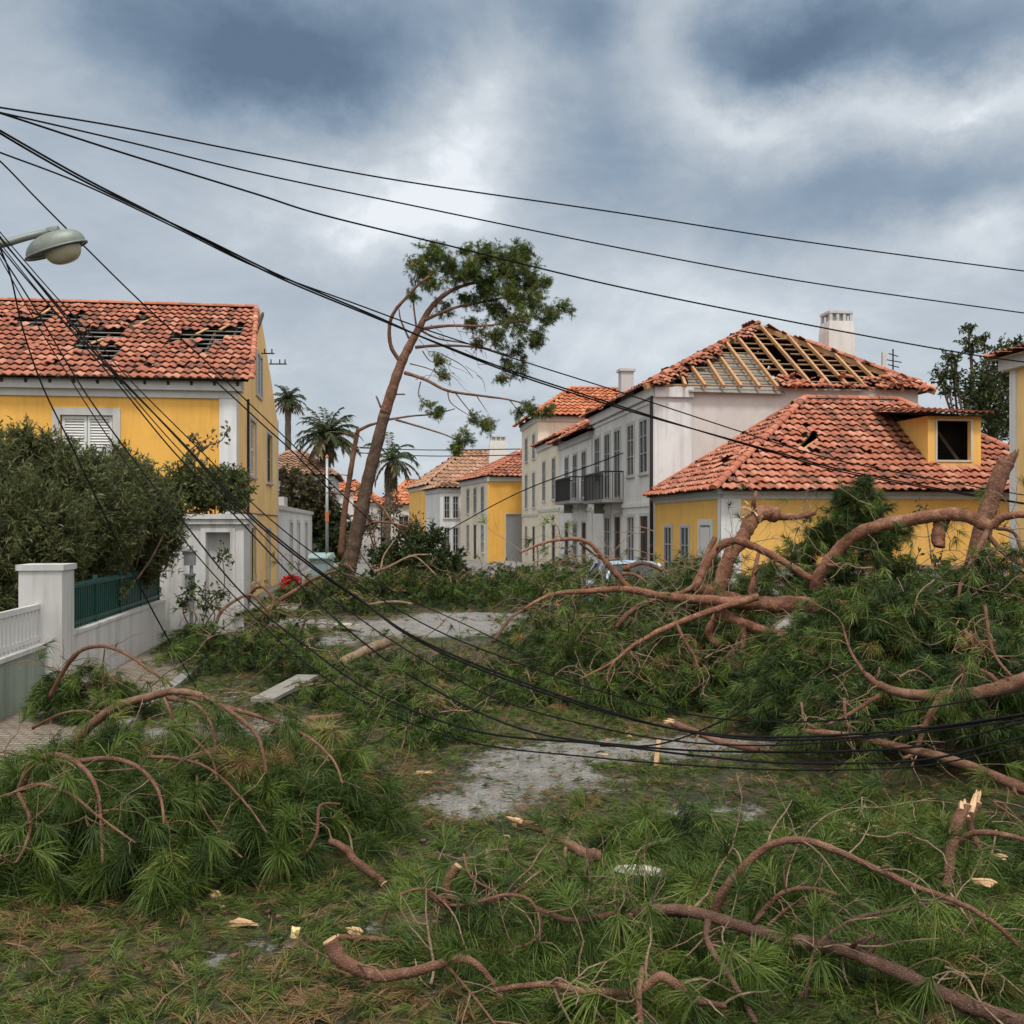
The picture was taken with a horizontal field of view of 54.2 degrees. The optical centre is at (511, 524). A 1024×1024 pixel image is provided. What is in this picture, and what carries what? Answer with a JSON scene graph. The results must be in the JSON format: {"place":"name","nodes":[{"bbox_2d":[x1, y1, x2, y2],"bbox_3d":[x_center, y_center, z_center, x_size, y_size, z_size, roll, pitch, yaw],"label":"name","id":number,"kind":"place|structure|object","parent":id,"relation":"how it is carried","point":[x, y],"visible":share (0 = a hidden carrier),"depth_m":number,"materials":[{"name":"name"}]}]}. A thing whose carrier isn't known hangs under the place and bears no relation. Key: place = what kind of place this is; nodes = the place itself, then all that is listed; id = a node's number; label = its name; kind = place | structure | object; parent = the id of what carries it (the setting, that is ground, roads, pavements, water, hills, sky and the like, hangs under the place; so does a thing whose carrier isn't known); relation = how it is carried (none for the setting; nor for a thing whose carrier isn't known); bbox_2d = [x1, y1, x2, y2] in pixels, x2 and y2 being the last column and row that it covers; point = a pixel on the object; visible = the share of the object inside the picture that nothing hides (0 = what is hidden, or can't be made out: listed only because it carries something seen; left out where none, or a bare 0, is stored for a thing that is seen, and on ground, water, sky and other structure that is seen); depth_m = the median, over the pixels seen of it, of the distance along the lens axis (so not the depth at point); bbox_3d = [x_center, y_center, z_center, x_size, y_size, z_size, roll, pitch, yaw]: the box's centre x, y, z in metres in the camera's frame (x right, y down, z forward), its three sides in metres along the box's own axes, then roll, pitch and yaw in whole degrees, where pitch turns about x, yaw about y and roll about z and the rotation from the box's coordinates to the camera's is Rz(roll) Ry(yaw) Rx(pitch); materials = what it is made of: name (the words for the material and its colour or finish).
{"place":"outdoors","nodes":[
{"label":"outdoors","id":0,"kind":"place"},
{"bbox_2d":[0,645,199,772],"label":"pavement","id":1,"kind":"structure","parent":0,"point":[9,726],"depth_m":11.81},
{"bbox_2d":[0,226,87,264],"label":"street lamp","id":2,"kind":"object","parent":1,"relation":"on","point":[56,245],"visible":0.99,"depth_m":11.88,"materials":[{"name":"metal"}]},
{"bbox_2d":[0,249,198,690],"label":"cable","id":3,"kind":"object","parent":2,"relation":"attached to","point":[82,467],"visible":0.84,"depth_m":12.06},
{"bbox_2d":[0,160,379,529],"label":"cable","id":4,"kind":"object","parent":2,"relation":"attached to","point":[43,205],"visible":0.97,"depth_m":14.01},
{"bbox_2d":[0,236,1023,740],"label":"cable","id":5,"kind":"object","parent":2,"relation":"attached to","point":[548,692],"visible":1,"depth_m":9.09,"materials":[{"name":"rubber"}]},
{"bbox_2d":[0,252,1023,764],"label":"cable","id":6,"kind":"object","parent":2,"relation":"attached to","point":[486,732],"visible":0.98,"depth_m":8.87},
{"bbox_2d":[0,246,1023,752],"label":"cable","id":7,"kind":"object","parent":2,"relation":"attached to","point":[464,704],"visible":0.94,"depth_m":9.07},
{"bbox_2d":[0,258,1023,770],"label":"cable","id":8,"kind":"object","parent":2,"relation":"attached to","point":[466,740],"visible":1,"depth_m":8.84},
{"bbox_2d":[0,232,1023,722],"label":"cable","id":9,"kind":"object","parent":2,"relation":"attached to","point":[486,650],"visible":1,"depth_m":9.55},
{"bbox_2d":[0,243,1023,745],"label":"cable","id":10,"kind":"object","parent":2,"relation":"attached to","point":[500,699],"visible":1,"depth_m":9.01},
{"bbox_2d":[0,107,1023,271],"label":"cable","id":11,"kind":"object","parent":2,"relation":"attached to","point":[478,192],"visible":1,"depth_m":16.03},
{"bbox_2d":[0,152,1023,494],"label":"cable","id":12,"kind":"object","parent":2,"relation":"attached to","point":[460,340],"visible":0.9,"depth_m":16.50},
{"bbox_2d":[0,297,286,597],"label":"yellow house","id":13,"kind":"structure","parent":0,"point":[161,365],"depth_m":28.73,"materials":[{"name":"paint"}]},
{"bbox_2d":[52,407,119,458],"bbox_3d":[-11.693,-2.185,27.531,1.780,2.070,0.185,0,0,-8],"label":"window","id":14,"kind":"structure","parent":13,"relation":"in","point":[74,422],"depth_m":27.53,"materials":[{"name":"white paint"}]},
{"bbox_2d":[250,415,258,479],"bbox_3d":[-8.318,-2.445,31.936,0.240,1.950,1.830,0,0,-8],"label":"window","id":15,"kind":"structure","parent":13,"relation":"in","point":[255,477],"depth_m":32.60,"materials":[{"name":"white paint"}]},
{"bbox_2d":[250,561,341,610],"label":"pavement","id":16,"kind":"structure","parent":0,"point":[304,571],"depth_m":34.63,"materials":[{"name":"concrete"}]},
{"bbox_2d":[294,407,361,467],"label":"palm tree","id":17,"kind":"object","parent":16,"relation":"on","point":[325,439],"visible":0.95,"depth_m":65.58,"materials":[{"name":"green plant"}]},
{"bbox_2d":[351,479,382,549],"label":"distant red house","id":18,"kind":"structure","parent":0,"point":[374,508],"depth_m":97.06,"materials":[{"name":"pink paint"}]},
{"bbox_2d":[380,479,416,548],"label":"red roof house","id":19,"kind":"structure","parent":0,"point":[403,494],"depth_m":92.50,"materials":[{"name":"white paint"}]},
{"bbox_2d":[420,481,460,557],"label":"blue grey house","id":20,"kind":"structure","parent":0,"point":[443,503],"depth_m":73.38,"materials":[{"name":"white paint"}]},
{"bbox_2d":[404,436,506,545],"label":"brown roof house","id":21,"kind":"structure","parent":0,"point":[453,469],"depth_m":84.61,"materials":[{"name":"tile"}]},
{"bbox_2d":[0,550,1023,1023],"bbox_3d":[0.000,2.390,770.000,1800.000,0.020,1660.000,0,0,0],"label":"street ground","id":22,"kind":"structure","parent":0,"point":[440,798],"depth_m":9.03,"materials":[{"name":"asphalt"}]},
{"bbox_2d":[0,643,46,720],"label":"green washed wall","id":23,"kind":"structure","parent":22,"relation":"on","point":[15,686],"depth_m":12.55,"materials":[{"name":"paint"}]},
{"bbox_2d":[0,604,39,655],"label":"white balustrade","id":24,"kind":"object","parent":23,"relation":"on","point":[18,628],"visible":1,"depth_m":12.77,"materials":[{"name":"paint"}]},
{"bbox_2d":[15,563,76,681],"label":"gate pillar","id":25,"kind":"structure","parent":22,"relation":"on","point":[48,588],"depth_m":13.58,"materials":[{"name":"white paint"}]},
{"bbox_2d":[0,412,204,611],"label":"oleander hedge","id":26,"kind":"object","parent":22,"relation":"on","point":[56,515],"visible":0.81,"depth_m":16.51,"materials":[{"name":"green plant"}]},
{"bbox_2d":[2,618,210,732],"bbox_3d":[-4.709,1.781,11.294,2.347,1.236,3.188,0,0,-11],"label":"pine bough","id":27,"kind":"object","parent":22,"relation":"on","point":[57,695],"visible":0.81,"depth_m":11.86,"materials":[{"name":"green plant"}]},
{"bbox_2d":[74,599,165,684],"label":"white garden wall","id":28,"kind":"structure","parent":22,"relation":"on","point":[119,627],"depth_m":16.90,"materials":[{"name":"paint"}]},
{"bbox_2d":[74,568,160,628],"bbox_3d":[-6.746,1.144,17.202,0.095,0.728,6.200,0,0,-8],"label":"green railing","id":29,"kind":"object","parent":28,"relation":"on","point":[96,598],"visible":0.71,"depth_m":16.21,"materials":[{"name":"metal"}]},
{"bbox_2d":[182,546,196,622],"bbox_3d":[-6.220,1.400,19.328,0.230,2.000,0.215,0,0,0],"label":"meter post","id":30,"kind":"object","parent":22,"relation":"on","point":[190,558],"visible":0.7,"depth_m":19.25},
{"bbox_2d":[174,540,235,633],"bbox_3d":[-5.739,1.350,19.086,0.921,2.126,1.471,0,0,37],"label":"climbing shrub","id":31,"kind":"object","parent":22,"relation":"on","point":[183,604],"visible":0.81,"depth_m":18.89,"materials":[{"name":"green plant"}]},
{"bbox_2d":[180,420,230,512],"bbox_3d":[-7.250,-0.045,23.613,1.210,4.893,0.445,0,0,0],"label":"dry vine","id":32,"kind":"object","parent":22,"relation":"on","point":[192,438],"visible":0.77,"depth_m":23.59,"materials":[{"name":"plant"}]},
{"bbox_2d":[0,659,410,932],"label":"pine bough","id":33,"kind":"object","parent":22,"relation":"on","point":[58,802],"visible":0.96,"depth_m":6.51,"materials":[{"name":"green plant"}]},
{"bbox_2d":[160,514,256,640],"bbox_3d":[-6.365,1.090,20.735,1.970,2.620,0.690,0,0,0],"label":"garden portal","id":34,"kind":"object","parent":22,"relation":"on","point":[210,531],"visible":0.52,"depth_m":20.50,"materials":[{"name":"white paint"}]},
{"bbox_2d":[209,532,229,634],"bbox_3d":[-6.020,1.225,20.700,0.500,2.150,0.040,0,0,0],"label":"door","id":35,"kind":"structure","parent":34,"relation":"in","point":[214,537],"depth_m":20.68,"materials":[{"name":"wood"}]},
{"bbox_2d":[158,453,259,513],"bbox_3d":[-6.934,0.397,22.267,2.598,4.028,1.459,0,0,-16],"label":"leafy bush","id":36,"kind":"object","parent":22,"relation":"on","point":[206,501],"visible":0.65,"depth_m":22.17,"materials":[{"name":"green plant"}]},
{"bbox_2d":[144,578,348,679],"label":"pine bough","id":37,"kind":"object","parent":22,"relation":"on","point":[222,646],"visible":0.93,"depth_m":16.20,"materials":[{"name":"green plant"}]},
{"bbox_2d":[109,651,429,899],"bbox_3d":[-2.181,1.682,7.700,3.034,1.412,2.610,0,0,23],"label":"pine bough","id":38,"kind":"object","parent":22,"relation":"on","point":[272,806],"visible":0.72,"depth_m":7.26,"materials":[{"name":"green plant"}]},
{"bbox_2d":[212,551,367,687],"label":"pine bough","id":39,"kind":"object","parent":22,"relation":"on","point":[297,665],"visible":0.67,"depth_m":18.60,"materials":[{"name":"green plant"}]},
{"bbox_2d":[273,384,306,450],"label":"palm tree","id":40,"kind":"object","parent":22,"relation":"on","point":[287,402],"visible":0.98,"depth_m":75.78,"materials":[{"name":"green plant"}]},
{"bbox_2d":[279,497,313,581],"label":"white annex","id":41,"kind":"object","parent":22,"relation":"on","point":[296,523],"visible":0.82,"depth_m":47.42,"materials":[{"name":"paint"}]},
{"bbox_2d":[279,463,338,548],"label":"garden shrub","id":42,"kind":"object","parent":22,"relation":"on","point":[308,495],"visible":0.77,"depth_m":62.15,"materials":[{"name":"green plant"}]},
{"bbox_2d":[279,450,344,552],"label":"grey roof house","id":43,"kind":"structure","parent":22,"relation":"on","point":[290,458],"depth_m":66.09,"materials":[{"name":"paint"}]},
{"bbox_2d":[308,553,334,577],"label":"waste bin","id":44,"kind":"object","parent":22,"relation":"on","point":[323,565],"visible":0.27,"depth_m":42.83,"materials":[{"name":"teal plastic"}]},
{"bbox_2d":[312,501,365,561],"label":"street shrub","id":45,"kind":"object","parent":22,"relation":"on","point":[334,529],"visible":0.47,"depth_m":62.09,"materials":[{"name":"green plant"}]},
{"bbox_2d":[321,422,380,554],"bbox_3d":[-5.843,-1.476,37.280,2.251,5.204,2.277,0,0,-19],"label":"dead pine","id":46,"kind":"object","parent":22,"relation":"on","point":[343,524],"visible":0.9,"depth_m":37.12,"materials":[{"name":"wood"}]},
{"bbox_2d":[261,535,454,614],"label":"pine bough","id":47,"kind":"object","parent":22,"relation":"on","point":[404,575],"visible":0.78,"depth_m":29.25,"materials":[{"name":"green plant"}]},
{"bbox_2d":[340,637,390,662],"bbox_3d":[-2.611,2.221,17.713,0.233,0.386,1.231,0,0,33],"label":"broken log","id":48,"kind":"object","parent":22,"relation":"on","point":[384,643],"visible":0.76,"depth_m":17.76,"materials":[{"name":"brown wood"}]},
{"bbox_2d":[240,643,504,759],"bbox_3d":[-1.555,1.941,12.756,2.565,1.070,5.310,0,0,-33],"label":"pine bough","id":49,"kind":"object","parent":22,"relation":"on","point":[430,702],"visible":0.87,"depth_m":12.05,"materials":[{"name":"green plant"}]},
{"bbox_2d":[336,483,434,573],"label":"dead brush","id":50,"kind":"object","parent":22,"relation":"on","point":[371,528],"visible":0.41,"depth_m":40.20,"materials":[{"name":"brown plant"}]},
{"bbox_2d":[363,432,420,543],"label":"palm tree","id":51,"kind":"object","parent":22,"relation":"on","point":[391,472],"visible":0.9,"depth_m":59.80,"materials":[{"name":"green plant"}]},
{"bbox_2d":[364,519,474,596],"bbox_3d":[-3.067,1.117,33.417,3.679,2.642,2.506,0,0,-12],"label":"dark shrub","id":52,"kind":"object","parent":22,"relation":"on","point":[416,542],"visible":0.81,"depth_m":33.20,"materials":[{"name":"green plant"}]},
{"bbox_2d":[339,237,576,590],"bbox_3d":[-1.931,-4.025,36.011,8.739,13.149,3.643,0,0,0],"label":"leaning pine","id":53,"kind":"object","parent":22,"relation":"on","point":[486,288],"visible":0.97,"depth_m":35.83,"materials":[{"name":"green plant"}]},
{"bbox_2d":[388,551,537,610],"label":"pine bough","id":54,"kind":"object","parent":22,"relation":"on","point":[460,589],"visible":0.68,"depth_m":29.53,"materials":[{"name":"green plant"}]},
{"bbox_2d":[346,602,610,712],"bbox_3d":[-0.442,1.789,15.312,2.934,1.219,5.878,0,0,-34],"label":"pine bough","id":55,"kind":"object","parent":22,"relation":"on","point":[513,692],"visible":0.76,"depth_m":14.84,"materials":[{"name":"green plant"}]},
{"bbox_2d":[454,448,521,561],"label":"yellow terrace house","id":56,"kind":"structure","parent":22,"relation":"on","point":[490,484],"depth_m":64.58,"materials":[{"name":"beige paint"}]},
{"bbox_2d":[505,513,521,561],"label":"door","id":57,"kind":"structure","parent":56,"relation":"in","point":[513,521],"depth_m":64.52,"materials":[{"name":"wood"}]},
{"bbox_2d":[0,643,1017,1023],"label":"twig litter","id":58,"kind":"object","parent":22,"relation":"on","point":[434,913],"visible":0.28,"depth_m":5.40,"materials":[{"name":"brown plant"}]},
{"bbox_2d":[0,588,1023,1023],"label":"pine litter","id":59,"kind":"object","parent":22,"relation":"on","point":[316,1002],"visible":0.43,"depth_m":5.98,"materials":[{"name":"plant"}]},
{"bbox_2d":[250,674,317,702],"bbox_3d":[-3.151,2.270,13.965,0.320,0.110,1.721,0,0,9],"label":"grey board","id":60,"kind":"object","parent":59,"relation":"on","point":[278,691],"visible":0.86,"depth_m":13.71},
{"bbox_2d":[314,822,386,887],"bbox_3d":[-1.103,2.221,6.760,0.640,0.352,0.153,0,0,39],"label":"broken log","id":61,"kind":"object","parent":59,"relation":"on","point":[359,864],"visible":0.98,"depth_m":6.68,"materials":[{"name":"brown wood"}]},
{"bbox_2d":[323,935,496,986],"bbox_3d":[-0.531,2.184,4.954,0.868,0.223,0.302,0,0,18],"label":"cut branch","id":62,"kind":"object","parent":59,"relation":"on","point":[339,958],"visible":0.96,"depth_m":4.98,"materials":[{"name":"brown wood"}]},
{"bbox_2d":[663,718,759,757],"bbox_3d":[1.907,2.119,9.822,1.022,0.313,0.234,0,0,34],"label":"broken log","id":63,"kind":"object","parent":59,"relation":"on","point":[677,724],"visible":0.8,"depth_m":9.83,"materials":[{"name":"brown wood"}]},
{"bbox_2d":[600,667,849,746],"bbox_3d":[2.027,1.711,9.408,2.470,0.693,0.032,0,0,-9],"label":"cable","id":64,"kind":"object","parent":59,"relation":"on","point":[762,698],"visible":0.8,"depth_m":9.44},
{"bbox_2d":[667,470,930,621],"bbox_3d":[4.941,0.665,17.219,4.654,3.283,1.467,0,0,0],"label":"pine bough","id":65,"kind":"object","parent":59,"relation":"on","point":[845,506],"visible":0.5,"depth_m":17.04,"materials":[{"name":"green plant"}]},
{"bbox_2d":[0,659,1023,1022],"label":"bark litter","id":66,"kind":"object","parent":22,"relation":"on","point":[164,951],"visible":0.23,"depth_m":6.21,"materials":[{"name":"brown wood"}]},
{"bbox_2d":[479,535,619,616],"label":"pine bough","id":67,"kind":"object","parent":22,"relation":"on","point":[526,583],"visible":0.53,"depth_m":28.00,"materials":[{"name":"green plant"}]},
{"bbox_2d":[506,816,600,868],"bbox_3d":[0.279,2.214,6.895,0.716,0.348,0.152,0,0,18],"label":"broken log","id":68,"kind":"object","parent":22,"relation":"on","point":[573,846],"visible":0.69,"depth_m":6.84,"materials":[{"name":"brown wood"}]},
{"bbox_2d":[355,806,772,1023],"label":"pine bough","id":69,"kind":"object","parent":22,"relation":"on","point":[596,1003],"visible":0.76,"depth_m":4.92,"materials":[{"name":"green plant"}]},
{"bbox_2d":[380,798,766,1023],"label":"pine bough","id":70,"kind":"object","parent":22,"relation":"on","point":[483,888],"visible":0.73,"depth_m":5.59,"materials":[{"name":"green plant"}]},
{"bbox_2d":[435,863,461,912],"bbox_3d":[-0.364,2.131,5.886,0.189,0.244,0.167,0,0,-10],"label":"broken log","id":71,"kind":"object","parent":70,"relation":"on","point":[454,873],"visible":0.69,"depth_m":5.91,"materials":[{"name":"brown wood"}]},
{"bbox_2d":[458,564,728,720],"bbox_3d":[1.040,1.448,15.562,3.122,1.880,6.983,0,0,-13],"label":"pine bough","id":72,"kind":"object","parent":22,"relation":"on","point":[561,635],"visible":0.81,"depth_m":14.30,"materials":[{"name":"green plant"}]},
{"bbox_2d":[583,560,664,613],"bbox_3d":[2.898,1.633,24.617,1.700,1.526,3.865,0,0,-8],"label":"parked car","id":73,"kind":"object","parent":22,"relation":"on","point":[595,565],"visible":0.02,"depth_m":24.26,"materials":[{"name":"paint"}]},
{"bbox_2d":[540,547,729,630],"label":"pine bough","id":74,"kind":"object","parent":22,"relation":"on","point":[557,599],"visible":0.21,"depth_m":20.82,"materials":[{"name":"green plant"}]},
{"bbox_2d":[580,554,803,715],"bbox_3d":[2.468,1.408,15.517,3.612,1.964,7.286,0,0,0],"label":"pine bough","id":75,"kind":"object","parent":22,"relation":"on","point":[714,685],"visible":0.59,"depth_m":14.03,"materials":[{"name":"green plant"}]},
{"bbox_2d":[477,469,1023,712],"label":"fallen pine","id":76,"kind":"object","parent":22,"relation":"on","point":[718,597],"visible":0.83,"depth_m":13.64,"materials":[{"name":"green plant"}]},
{"bbox_2d":[579,310,937,562],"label":"white house","id":77,"kind":"structure","parent":22,"relation":"on","point":[730,381],"depth_m":34.13,"materials":[{"name":"paint"}]},
{"bbox_2d":[604,430,610,498],"bbox_3d":[3.735,-2.350,39.091,0.065,2.600,1.100,0,0,-8],"label":"window","id":78,"kind":"structure","parent":77,"relation":"in","point":[607,435],"depth_m":39.07,"materials":[{"name":"clear glass"}]},
{"bbox_2d":[613,426,620,496],"bbox_3d":[3.954,-2.350,37.455,0.065,2.600,1.100,0,0,-8],"label":"window","id":79,"kind":"structure","parent":77,"relation":"in","point":[616,431],"depth_m":37.64,"materials":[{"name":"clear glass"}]},
{"bbox_2d":[624,420,634,478],"bbox_3d":[4.192,-2.660,35.469,0.120,1.980,1.180,0,0,-8],"label":"window","id":80,"kind":"structure","parent":77,"relation":"in","point":[630,427],"depth_m":35.47,"materials":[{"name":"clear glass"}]},
{"bbox_2d":[637,416,648,475],"bbox_3d":[4.424,-2.660,33.735,0.120,1.980,1.280,0,0,-8],"label":"window","id":81,"kind":"structure","parent":77,"relation":"in","point":[643,422],"depth_m":33.72,"materials":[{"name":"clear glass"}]},
{"bbox_2d":[639,513,648,560],"bbox_3d":[4.458,0.925,33.689,0.065,2.650,1.200,0,0,-8],"label":"door","id":82,"kind":"structure","parent":77,"relation":"in","point":[643,517],"depth_m":33.68,"materials":[{"name":"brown wood"}]},
{"bbox_2d":[621,548,905,696],"bbox_3d":[4.482,1.370,15.286,5.581,2.036,5.762,0,0,0],"label":"pine bough","id":83,"kind":"object","parent":22,"relation":"on","point":[740,583],"visible":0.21,"depth_m":15.75,"materials":[{"name":"green plant"}]},
{"bbox_2d":[536,772,1023,1023],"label":"pine bough","id":84,"kind":"object","parent":22,"relation":"on","point":[899,964],"visible":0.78,"depth_m":5.09,"materials":[{"name":"green plant"}]},
{"bbox_2d":[564,761,1023,974],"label":"pine bough","id":85,"kind":"object","parent":22,"relation":"on","point":[822,860],"visible":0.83,"depth_m":6.21,"materials":[{"name":"green plant"}]},
{"bbox_2d":[696,518,1023,808],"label":"pine bough","id":86,"kind":"object","parent":22,"relation":"on","point":[875,639],"visible":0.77,"depth_m":11.50,"materials":[{"name":"green plant"}]},
{"bbox_2d":[740,755,1023,1010],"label":"pine bough","id":87,"kind":"object","parent":22,"relation":"on","point":[899,815],"visible":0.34,"depth_m":7.05,"materials":[{"name":"green plant"}]},
{"bbox_2d":[909,789,977,893],"bbox_3d":[2.728,2.036,6.310,0.638,0.644,0.243,0,0,-13],"label":"splintered branch","id":88,"kind":"object","parent":87,"relation":"on","point":[964,811],"visible":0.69,"depth_m":6.30,"materials":[{"name":"brown wood"}]},
{"bbox_2d":[958,829,1023,858],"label":"splintered branch","id":89,"kind":"object","parent":88,"relation":"attached to","point":[984,832],"visible":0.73,"depth_m":6.15,"materials":[{"name":"brown wood"}]},
{"bbox_2d":[768,601,1023,823],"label":"pine bough","id":90,"kind":"object","parent":22,"relation":"on","point":[1005,705],"visible":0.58,"depth_m":9.60,"materials":[{"name":"green plant"}]},
{"bbox_2d":[928,322,1023,448],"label":"tree","id":91,"kind":"object","parent":22,"relation":"on","point":[982,396],"visible":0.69,"depth_m":47.83,"materials":[{"name":"green plant"}]},
{"bbox_2d":[964,449,1018,565],"bbox_3d":[6.482,0.711,13.902,1.118,3.537,0.339,0,0,0],"label":"snapped stump","id":92,"kind":"object","parent":22,"relation":"on","point":[1003,467],"visible":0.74,"depth_m":13.81,"materials":[{"name":"wood"}]},
{"bbox_2d":[983,343,1023,598],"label":"tall yellow house","id":93,"kind":"structure","parent":22,"relation":"on","point":[1014,369],"depth_m":21.84,"materials":[{"name":"paint"}]},
{"bbox_2d":[0,129,1023,504],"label":"cable","id":94,"kind":"object","parent":93,"relation":"attached to","point":[102,189],"visible":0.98,"depth_m":15.72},
{"bbox_2d":[0,112,1023,362],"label":"cable","id":95,"kind":"object","parent":93,"relation":"attached to","point":[462,248],"visible":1,"depth_m":16.25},
{"bbox_2d":[2,112,1023,313],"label":"cable","id":96,"kind":"object","parent":93,"relation":"attached to","point":[481,219],"visible":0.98,"depth_m":16.06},
{"bbox_2d":[0,0,1023,497],"label":"sky","id":97,"kind":"structure","parent":0,"point":[890,126],"materials":[{"name":"grey"}]},
{"bbox_2d":[530,419,588,568],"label":"cream house","id":98,"kind":"structure","parent":0,"point":[548,462],"depth_m":52.38,"materials":[{"name":"paint"}]},
{"bbox_2d":[512,386,617,565],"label":"tall cream house","id":99,"kind":"structure","parent":0,"point":[570,409],"depth_m":57.79,"materials":[{"name":"paint"}]},
{"bbox_2d":[546,421,593,571],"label":"narrow house","id":100,"kind":"structure","parent":0,"point":[575,448],"depth_m":44.61,"materials":[{"name":"white paint"}]},
{"bbox_2d":[642,394,1008,596],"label":"yellow corner house","id":101,"kind":"structure","parent":0,"point":[898,434],"depth_m":27.45,"materials":[{"name":"tile"}]},
{"bbox_2d":[663,524,672,572],"bbox_3d":[4.817,0.890,30.782,0.065,1.820,0.890,0,0,-8],"label":"window","id":102,"kind":"structure","parent":101,"relation":"in","point":[667,528],"depth_m":30.78,"materials":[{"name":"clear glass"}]},
{"bbox_2d":[697,519,712,566],"bbox_3d":[5.295,0.770,27.289,0.085,1.860,1.220,0,0,-8],"label":"door","id":103,"kind":"structure","parent":101,"relation":"in","point":[704,526],"depth_m":27.39,"materials":[{"name":"white wood"}]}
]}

